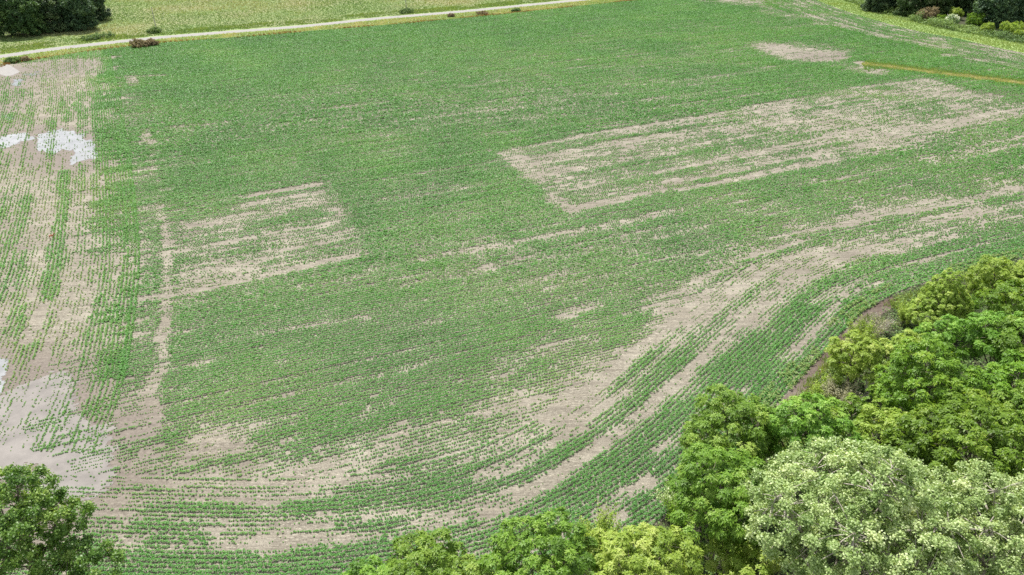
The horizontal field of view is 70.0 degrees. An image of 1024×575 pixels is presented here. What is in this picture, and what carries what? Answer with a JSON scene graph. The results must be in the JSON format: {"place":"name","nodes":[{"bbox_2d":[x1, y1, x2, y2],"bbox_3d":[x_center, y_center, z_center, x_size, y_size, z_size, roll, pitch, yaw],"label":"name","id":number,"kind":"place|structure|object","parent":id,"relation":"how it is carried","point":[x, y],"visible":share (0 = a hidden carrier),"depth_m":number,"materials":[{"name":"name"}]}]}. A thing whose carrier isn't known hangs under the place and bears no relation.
{"place":"outdoors","nodes":[
{"label":"outdoors","id":0,"kind":"place"},
{"bbox_2d":[0,60,19,75],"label":"gravel drive","id":1,"kind":"structure","parent":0,"point":[7,70],"depth_m":234.83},
{"bbox_2d":[0,0,568,58],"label":"road shoulder","id":2,"kind":"object","parent":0,"point":[258,28],"visible":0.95,"depth_m":296.69},
{"bbox_2d":[0,0,584,57],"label":"gravel road","id":3,"kind":"structure","parent":0,"point":[180,35],"depth_m":296.63,"materials":[{"name":"beige gravel"}]},
{"bbox_2d":[0,0,618,60],"bbox_3d":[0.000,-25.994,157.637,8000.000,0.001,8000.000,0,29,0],"label":"ground","id":4,"kind":"structure","parent":0,"point":[217,19],"depth_m":326.06,"materials":[{"name":"green plant"}]},
{"bbox_2d":[0,0,50,35],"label":"oak tree","id":5,"kind":"object","parent":4,"relation":"on","point":[13,22],"visible":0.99,"depth_m":280.15,"materials":[{"name":"green plant"}]},
{"bbox_2d":[55,0,100,31],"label":"oak tree","id":6,"kind":"object","parent":4,"relation":"on","point":[81,17],"visible":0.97,"depth_m":290.82,"materials":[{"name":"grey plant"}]},
{"bbox_2d":[80,34,98,40],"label":"roadside brush","id":7,"kind":"object","parent":4,"relation":"on","point":[89,37],"visible":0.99,"depth_m":277.62,"materials":[{"name":"green plant"}]},
{"bbox_2d":[92,31,115,38],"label":"roadside brush","id":8,"kind":"object","parent":4,"relation":"on","point":[105,34],"visible":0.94,"depth_m":281.57,"materials":[{"name":"green plant"}]},
{"bbox_2d":[145,26,161,33],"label":"roadside brush","id":9,"kind":"object","parent":4,"relation":"on","point":[154,29],"visible":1,"depth_m":289.17,"materials":[{"name":"green plant"}]},
{"bbox_2d":[0,0,558,53],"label":"verge grass","id":10,"kind":"structure","parent":4,"relation":"on","point":[234,25],"depth_m":303.52,"materials":[{"name":"green plant"}]},
{"bbox_2d":[0,0,622,65],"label":"verge grass","id":11,"kind":"structure","parent":4,"relation":"on","point":[385,22],"depth_m":304.68,"materials":[{"name":"green plant"}]},
{"bbox_2d":[399,8,413,13],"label":"roadside brush","id":12,"kind":"object","parent":4,"relation":"on","point":[402,11],"visible":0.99,"depth_m":330.52,"materials":[{"name":"green plant"}]},
{"bbox_2d":[475,10,487,14],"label":"roadside brush","id":13,"kind":"object","parent":4,"relation":"on","point":[482,12],"visible":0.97,"depth_m":327.91,"materials":[{"name":"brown plant"}]},
{"bbox_2d":[511,7,520,11],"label":"roadside brush","id":14,"kind":"object","parent":4,"relation":"on","point":[516,9],"visible":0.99,"depth_m":334.62,"materials":[{"name":"green plant"}]},
{"bbox_2d":[0,0,1023,574],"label":"field soil","id":15,"kind":"structure","parent":0,"point":[554,416],"depth_m":113.05,"materials":[{"name":"beige soil"}]},
{"bbox_2d":[0,358,8,392],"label":"water","id":16,"kind":"structure","parent":15,"relation":"on","point":[3,371],"depth_m":92.98,"materials":[{"name":"grey liquid"}]},
{"bbox_2d":[3,56,22,62],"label":"roadside brush","id":17,"kind":"object","parent":15,"relation":"on","point":[11,59],"visible":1,"depth_m":243.50,"materials":[{"name":"green plant"}]},
{"bbox_2d":[0,133,34,147],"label":"water","id":18,"kind":"structure","parent":15,"relation":"on","point":[10,140],"depth_m":173.81,"materials":[{"name":"grey liquid"}]},
{"bbox_2d":[12,79,24,85],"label":"water","id":19,"kind":"structure","parent":15,"relation":"on","point":[15,82],"depth_m":221.28,"materials":[{"name":"grey liquid"}]},
{"bbox_2d":[20,55,30,61],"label":"roadside brush","id":20,"kind":"object","parent":15,"relation":"on","point":[25,58],"visible":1,"depth_m":245.86,"materials":[{"name":"brown plant"}]},
{"bbox_2d":[0,371,122,507],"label":"water","id":21,"kind":"structure","parent":15,"relation":"on","point":[17,454],"depth_m":81.79,"materials":[{"name":"grey liquid"}]},
{"bbox_2d":[0,462,126,574],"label":"poplar tree","id":22,"kind":"object","parent":15,"relation":"on","point":[40,498],"visible":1,"depth_m":58.86,"materials":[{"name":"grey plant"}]},
{"bbox_2d":[36,128,100,164],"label":"water","id":23,"kind":"structure","parent":15,"relation":"on","point":[75,139],"depth_m":170.60,"materials":[{"name":"grey liquid"}]},
{"bbox_2d":[129,38,147,47],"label":"roadside brush","id":24,"kind":"object","parent":15,"relation":"on","point":[138,43],"visible":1,"depth_m":264.85,"materials":[{"name":"brown plant"}]},
{"bbox_2d":[144,37,158,45],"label":"roadside brush","id":25,"kind":"object","parent":15,"relation":"on","point":[150,41],"visible":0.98,"depth_m":267.58,"materials":[{"name":"brown plant"}]},
{"bbox_2d":[0,0,631,66],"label":"dry weeds","id":26,"kind":"object","parent":15,"relation":"on","point":[38,57],"visible":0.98,"depth_m":289.44,"materials":[{"name":"brown plant"}]},
{"bbox_2d":[0,0,1023,574],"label":"soybean crop","id":27,"kind":"object","parent":15,"relation":"on","point":[568,24],"visible":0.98,"depth_m":141.99,"materials":[{"name":"green plant"}]},
{"bbox_2d":[575,500,630,553],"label":"leafy shrub","id":28,"kind":"object","parent":15,"relation":"on","point":[602,523],"visible":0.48,"depth_m":67.88,"materials":[{"name":"green plant"}]},
{"bbox_2d":[865,57,1023,80],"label":"weed patch","id":29,"kind":"object","parent":15,"relation":"on","point":[978,74],"visible":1,"depth_m":233.87,"materials":[{"name":"green plant"}]},
{"bbox_2d":[576,258,1023,574],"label":"forest floor","id":30,"kind":"structure","parent":0,"point":[705,557],"depth_m":80.81,"materials":[{"name":"green plant"}]},
{"bbox_2d":[340,554,392,574],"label":"locust tree","id":31,"kind":"object","parent":30,"relation":"on","point":[365,568],"visible":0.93,"depth_m":57.61,"materials":[{"name":"green plant"}]},
{"bbox_2d":[384,526,496,574],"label":"locust tree","id":32,"kind":"object","parent":30,"relation":"on","point":[446,560],"visible":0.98,"depth_m":56.27,"materials":[{"name":"green plant"}]},
{"bbox_2d":[477,506,598,574],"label":"locust tree","id":33,"kind":"object","parent":30,"relation":"on","point":[564,560],"visible":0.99,"depth_m":55.61,"materials":[{"name":"green plant"}]},
{"bbox_2d":[585,521,709,574],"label":"locust tree","id":34,"kind":"object","parent":30,"relation":"on","point":[670,547],"visible":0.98,"depth_m":54.78,"materials":[{"name":"green plant"}]},
{"bbox_2d":[650,476,692,508],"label":"leafy shrub","id":35,"kind":"object","parent":30,"relation":"on","point":[668,495],"visible":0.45,"depth_m":71.44,"materials":[{"name":"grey plant"}]},
{"bbox_2d":[660,494,709,543],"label":"leafy shrub","id":36,"kind":"object","parent":30,"relation":"on","point":[691,512],"visible":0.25,"depth_m":69.38,"materials":[{"name":"green plant"}]},
{"bbox_2d":[664,441,783,559],"bbox_3d":[18.316,19.501,63.424,10.068,13.992,10.428,0,29,0],"label":"locust tree","id":37,"kind":"object","parent":30,"relation":"on","point":[691,490],"visible":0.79,"depth_m":60.38,"materials":[{"name":"green plant"}]},
{"bbox_2d":[695,522,761,574],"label":"tree","id":38,"kind":"object","parent":30,"relation":"on","point":[724,549],"visible":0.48,"depth_m":60.59,"materials":[{"name":"green plant"}]},
{"bbox_2d":[679,383,779,495],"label":"locust tree","id":39,"kind":"object","parent":30,"relation":"on","point":[709,422],"visible":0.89,"depth_m":68.49,"materials":[{"name":"green plant"}]},
{"bbox_2d":[718,540,785,574],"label":"locust tree","id":40,"kind":"object","parent":30,"relation":"on","point":[737,563],"visible":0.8,"depth_m":58.20,"materials":[{"name":"green plant"}]},
{"bbox_2d":[583,259,1022,574],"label":"edge grass","id":41,"kind":"structure","parent":30,"relation":"on","point":[825,364],"depth_m":92.83,"materials":[{"name":"green plant"}]},
{"bbox_2d":[749,392,863,484],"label":"locust tree","id":42,"kind":"object","parent":30,"relation":"on","point":[797,412],"visible":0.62,"depth_m":67.13,"materials":[{"name":"green plant"}]},
{"bbox_2d":[589,257,1023,574],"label":"undergrowth","id":43,"kind":"object","parent":30,"relation":"on","point":[861,388],"visible":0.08,"depth_m":88.36,"materials":[{"name":"green plant"}]},
{"bbox_2d":[803,390,833,419],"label":"leafy shrub","id":44,"kind":"object","parent":30,"relation":"on","point":[815,407],"visible":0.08,"depth_m":83.95,"materials":[{"name":"green plant"}]},
{"bbox_2d":[808,380,831,402],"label":"leafy shrub","id":45,"kind":"object","parent":30,"relation":"on","point":[816,387],"visible":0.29,"depth_m":86.81,"materials":[{"name":"green plant"}]},
{"bbox_2d":[810,379,837,395],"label":"leafy shrub","id":46,"kind":"object","parent":30,"relation":"on","point":[821,387],"visible":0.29,"depth_m":87.83,"materials":[{"name":"green plant"}]},
{"bbox_2d":[821,369,841,385],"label":"leafy shrub","id":47,"kind":"object","parent":30,"relation":"on","point":[833,377],"visible":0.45,"depth_m":89.28,"materials":[{"name":"green plant"}]},
{"bbox_2d":[820,372,863,404],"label":"dry shrub","id":48,"kind":"object","parent":30,"relation":"on","point":[833,389],"visible":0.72,"depth_m":86.09,"materials":[{"name":"grey plant"}]},
{"bbox_2d":[829,347,862,368],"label":"leafy shrub","id":49,"kind":"object","parent":30,"relation":"on","point":[844,359],"visible":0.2,"depth_m":92.04,"materials":[{"name":"green plant"}]},
{"bbox_2d":[820,392,873,447],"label":"tree","id":50,"kind":"object","parent":30,"relation":"on","point":[857,408],"visible":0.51,"depth_m":77.25,"materials":[{"name":"green plant"}]},
{"bbox_2d":[824,329,882,390],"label":"locust tree","id":51,"kind":"object","parent":30,"relation":"on","point":[852,370],"visible":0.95,"depth_m":86.13,"materials":[{"name":"green plant"}]},
{"bbox_2d":[738,434,984,574],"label":"cottonwood tree","id":52,"kind":"object","parent":30,"relation":"on","point":[909,560],"visible":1,"depth_m":52.51,"materials":[{"name":"green plant"}]},
{"bbox_2d":[705,249,1023,476],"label":"lush weeds","id":53,"kind":"object","parent":30,"relation":"on","point":[811,362],"visible":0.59,"depth_m":95.58,"materials":[{"name":"green plant"}]},
{"bbox_2d":[846,314,886,343],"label":"leafy shrub","id":54,"kind":"object","parent":30,"relation":"on","point":[864,332],"visible":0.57,"depth_m":96.04,"materials":[{"name":"green plant"}]},
{"bbox_2d":[860,370,884,396],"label":"bare shrub","id":55,"kind":"object","parent":30,"relation":"on","point":[865,395],"visible":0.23,"depth_m":87.41,"materials":[{"name":"plant"}]},
{"bbox_2d":[861,313,893,337],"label":"bare shrub","id":56,"kind":"object","parent":30,"relation":"on","point":[878,329],"visible":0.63,"depth_m":98.28,"materials":[{"name":"grey plant"}]},
{"bbox_2d":[869,309,895,329],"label":"bare shrub","id":57,"kind":"object","parent":30,"relation":"on","point":[877,317],"visible":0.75,"depth_m":99.82,"materials":[{"name":"grey plant"}]},
{"bbox_2d":[851,396,916,453],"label":"locust tree","id":58,"kind":"object","parent":30,"relation":"on","point":[889,417],"visible":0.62,"depth_m":72.50,"materials":[{"name":"green plant"}]},
{"bbox_2d":[864,338,907,376],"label":"locust tree","id":59,"kind":"object","parent":30,"relation":"on","point":[882,353],"visible":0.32,"depth_m":86.09,"materials":[{"name":"green plant"}]},
{"bbox_2d":[858,375,915,423],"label":"walnut tree","id":60,"kind":"object","parent":30,"relation":"on","point":[871,388],"visible":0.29,"depth_m":80.79,"materials":[{"name":"green plant"}]},
{"bbox_2d":[862,428,946,495],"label":"walnut tree","id":61,"kind":"object","parent":30,"relation":"on","point":[896,437],"visible":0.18,"depth_m":68.28,"materials":[{"name":"green plant"}]},
{"bbox_2d":[895,295,918,325],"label":"leafy shrub","id":62,"kind":"object","parent":30,"relation":"on","point":[902,314],"visible":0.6,"depth_m":101.28,"materials":[{"name":"green plant"}]},
{"bbox_2d":[886,328,934,368],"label":"locust tree","id":63,"kind":"object","parent":30,"relation":"on","point":[918,339],"visible":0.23,"depth_m":87.02,"materials":[{"name":"green plant"}]},
{"bbox_2d":[870,333,989,419],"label":"walnut tree","id":64,"kind":"object","parent":30,"relation":"on","point":[938,365],"visible":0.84,"depth_m":74.27,"materials":[{"name":"green plant"}]},
{"bbox_2d":[904,267,975,335],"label":"tree","id":65,"kind":"object","parent":30,"relation":"on","point":[938,303],"visible":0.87,"depth_m":96.26,"materials":[{"name":"green plant"}]},
{"bbox_2d":[913,313,979,377],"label":"locust tree","id":66,"kind":"object","parent":30,"relation":"on","point":[953,335],"visible":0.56,"depth_m":86.49,"materials":[{"name":"green plant"}]},
{"bbox_2d":[886,387,1023,522],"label":"walnut tree","id":67,"kind":"object","parent":30,"relation":"on","point":[1010,450],"visible":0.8,"depth_m":64.34,"materials":[{"name":"green plant"}]},
{"bbox_2d":[898,458,1023,574],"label":"cottonwood tree","id":68,"kind":"object","parent":30,"relation":"on","point":[1005,558],"visible":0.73,"depth_m":54.25,"materials":[{"name":"green plant"}]},
{"bbox_2d":[962,269,980,290],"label":"leafy shrub","id":69,"kind":"object","parent":30,"relation":"on","point":[966,279],"visible":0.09,"depth_m":110.56,"materials":[{"name":"green plant"}]},
{"bbox_2d":[962,291,986,310],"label":"leafy shrub","id":70,"kind":"object","parent":30,"relation":"on","point":[976,304],"visible":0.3,"depth_m":103.68,"materials":[{"name":"green plant"}]},
{"bbox_2d":[956,310,1023,381],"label":"locust tree","id":71,"kind":"object","parent":30,"relation":"on","point":[982,348],"visible":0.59,"depth_m":83.57,"materials":[{"name":"green plant"}]},
{"bbox_2d":[965,253,1023,324],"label":"locust tree","id":72,"kind":"object","parent":30,"relation":"on","point":[983,277],"visible":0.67,"depth_m":97.91,"materials":[{"name":"green plant"}]},
{"bbox_2d":[966,348,1023,435],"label":"walnut tree","id":73,"kind":"object","parent":30,"relation":"on","point":[1002,379],"visible":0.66,"depth_m":75.03,"materials":[{"name":"green plant"}]},
{"bbox_2d":[975,278,1023,327],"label":"walnut tree","id":74,"kind":"object","parent":30,"relation":"on","point":[994,303],"visible":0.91,"depth_m":92.09,"materials":[{"name":"green plant"}]},
{"bbox_2d":[983,311,1023,362],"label":"walnut tree","id":75,"kind":"object","parent":30,"relation":"on","point":[1010,340],"visible":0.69,"depth_m":80.99,"materials":[{"name":"green plant"}]},
{"bbox_2d":[987,379,1023,443],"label":"locust tree","id":76,"kind":"object","parent":30,"relation":"on","point":[1010,406],"visible":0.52,"depth_m":71.97,"materials":[{"name":"green plant"}]},
{"bbox_2d":[1001,256,1023,334],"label":"locust tree","id":77,"kind":"object","parent":30,"relation":"on","point":[1020,264],"visible":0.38,"depth_m":96.19,"materials":[{"name":"green plant"}]},
{"bbox_2d":[775,297,895,409],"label":"dirt path","id":78,"kind":"structure","parent":0,"point":[877,306],"depth_m":95.31,"materials":[{"name":"brown soil"}]},
{"bbox_2d":[819,0,1023,52],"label":"grass strip","id":79,"kind":"object","parent":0,"point":[898,25],"depth_m":300.54,"materials":[{"name":"green plant"}]},
{"bbox_2d":[861,59,1023,87],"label":"dry grass","id":80,"kind":"structure","parent":0,"point":[953,74],"depth_m":230.44,"materials":[{"name":"plant"}]},
{"bbox_2d":[863,2,1023,41],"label":"forest floor","id":81,"kind":"structure","parent":0,"point":[963,20],"depth_m":308.59,"materials":[{"name":"green plant"}]},
{"bbox_2d":[859,0,892,12],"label":"oak tree","id":82,"kind":"object","parent":81,"relation":"on","point":[872,5],"visible":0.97,"depth_m":332.40,"materials":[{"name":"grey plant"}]},
{"bbox_2d":[887,0,897,9],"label":"oak tree","id":83,"kind":"object","parent":81,"relation":"on","point":[894,3],"visible":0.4,"depth_m":332.12,"materials":[{"name":"green plant"}]},
{"bbox_2d":[892,0,928,16],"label":"oak tree","id":84,"kind":"object","parent":81,"relation":"on","point":[913,6],"visible":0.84,"depth_m":320.01,"materials":[{"name":"green plant"}]},
{"bbox_2d":[916,6,939,20],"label":"tangled shrub","id":85,"kind":"object","parent":81,"relation":"on","point":[930,13],"visible":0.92,"depth_m":312.09,"materials":[{"name":"brown plant"}]},
{"bbox_2d":[845,0,1023,43],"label":"undergrowth","id":86,"kind":"object","parent":81,"relation":"on","point":[1008,36],"visible":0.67,"depth_m":296.93,"materials":[{"name":"green plant"}]},
{"bbox_2d":[920,0,954,16],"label":"oak tree","id":87,"kind":"object","parent":81,"relation":"on","point":[945,5],"visible":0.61,"depth_m":320.26,"materials":[{"name":"green plant"}]},
{"bbox_2d":[937,14,946,21],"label":"green shrub","id":88,"kind":"object","parent":81,"relation":"on","point":[943,17],"visible":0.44,"depth_m":308.99,"materials":[{"name":"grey plant"}]},
{"bbox_2d":[937,0,967,10],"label":"oak tree","id":89,"kind":"object","parent":81,"relation":"on","point":[953,4],"visible":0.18,"depth_m":325.89,"materials":[{"name":"green plant"}]},
{"bbox_2d":[945,13,960,23],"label":"flowering shrub","id":90,"kind":"object","parent":81,"relation":"on","point":[952,16],"visible":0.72,"depth_m":304.43,"materials":[{"name":"grey plant"}]},
{"bbox_2d":[949,7,963,18],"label":"lime shrub","id":91,"kind":"object","parent":81,"relation":"on","point":[957,11],"visible":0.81,"depth_m":314.28,"materials":[{"name":"green plant"}]},
{"bbox_2d":[953,0,977,14],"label":"oak tree","id":92,"kind":"object","parent":81,"relation":"on","point":[969,4],"visible":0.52,"depth_m":323.58,"materials":[{"name":"green plant"}]},
{"bbox_2d":[965,12,985,25],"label":"lime shrub","id":93,"kind":"object","parent":81,"relation":"on","point":[975,18],"visible":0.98,"depth_m":300.28,"materials":[{"name":"green plant"}]},
{"bbox_2d":[980,22,994,31],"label":"lime shrub","id":94,"kind":"object","parent":81,"relation":"on","point":[987,26],"visible":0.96,"depth_m":289.39,"materials":[{"name":"green plant"}]},
{"bbox_2d":[972,0,1018,28],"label":"oak tree","id":95,"kind":"object","parent":81,"relation":"on","point":[992,10],"visible":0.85,"depth_m":296.48,"materials":[{"name":"green plant"}]},
{"bbox_2d":[997,0,1023,22],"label":"oak tree","id":96,"kind":"object","parent":81,"relation":"on","point":[1020,4],"visible":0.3,"depth_m":303.91,"materials":[{"name":"green plant"}]},
{"bbox_2d":[999,20,1023,33],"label":"lime shrub","id":97,"kind":"object","parent":81,"relation":"on","point":[1010,27],"visible":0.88,"depth_m":284.74,"materials":[{"name":"green plant"}]},
{"bbox_2d":[1013,30,1023,37],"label":"lime shrub","id":98,"kind":"object","parent":81,"relation":"on","point":[1019,32],"visible":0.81,"depth_m":280.11,"materials":[{"name":"green plant"}]},
{"label":"forest floor","id":99,"kind":"structure","parent":0,"visible":0},
{"bbox_2d":[34,0,76,33],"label":"oak tree","id":100,"kind":"object","parent":99,"relation":"on","point":[56,23],"visible":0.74,"depth_m":288.38,"materials":[{"name":"green plant"}]},
{"bbox_2d":[87,0,111,20],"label":"oak tree","id":101,"kind":"object","parent":99,"relation":"on","point":[104,14],"visible":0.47,"depth_m":312.91,"materials":[{"name":"green plant"}]}
]}

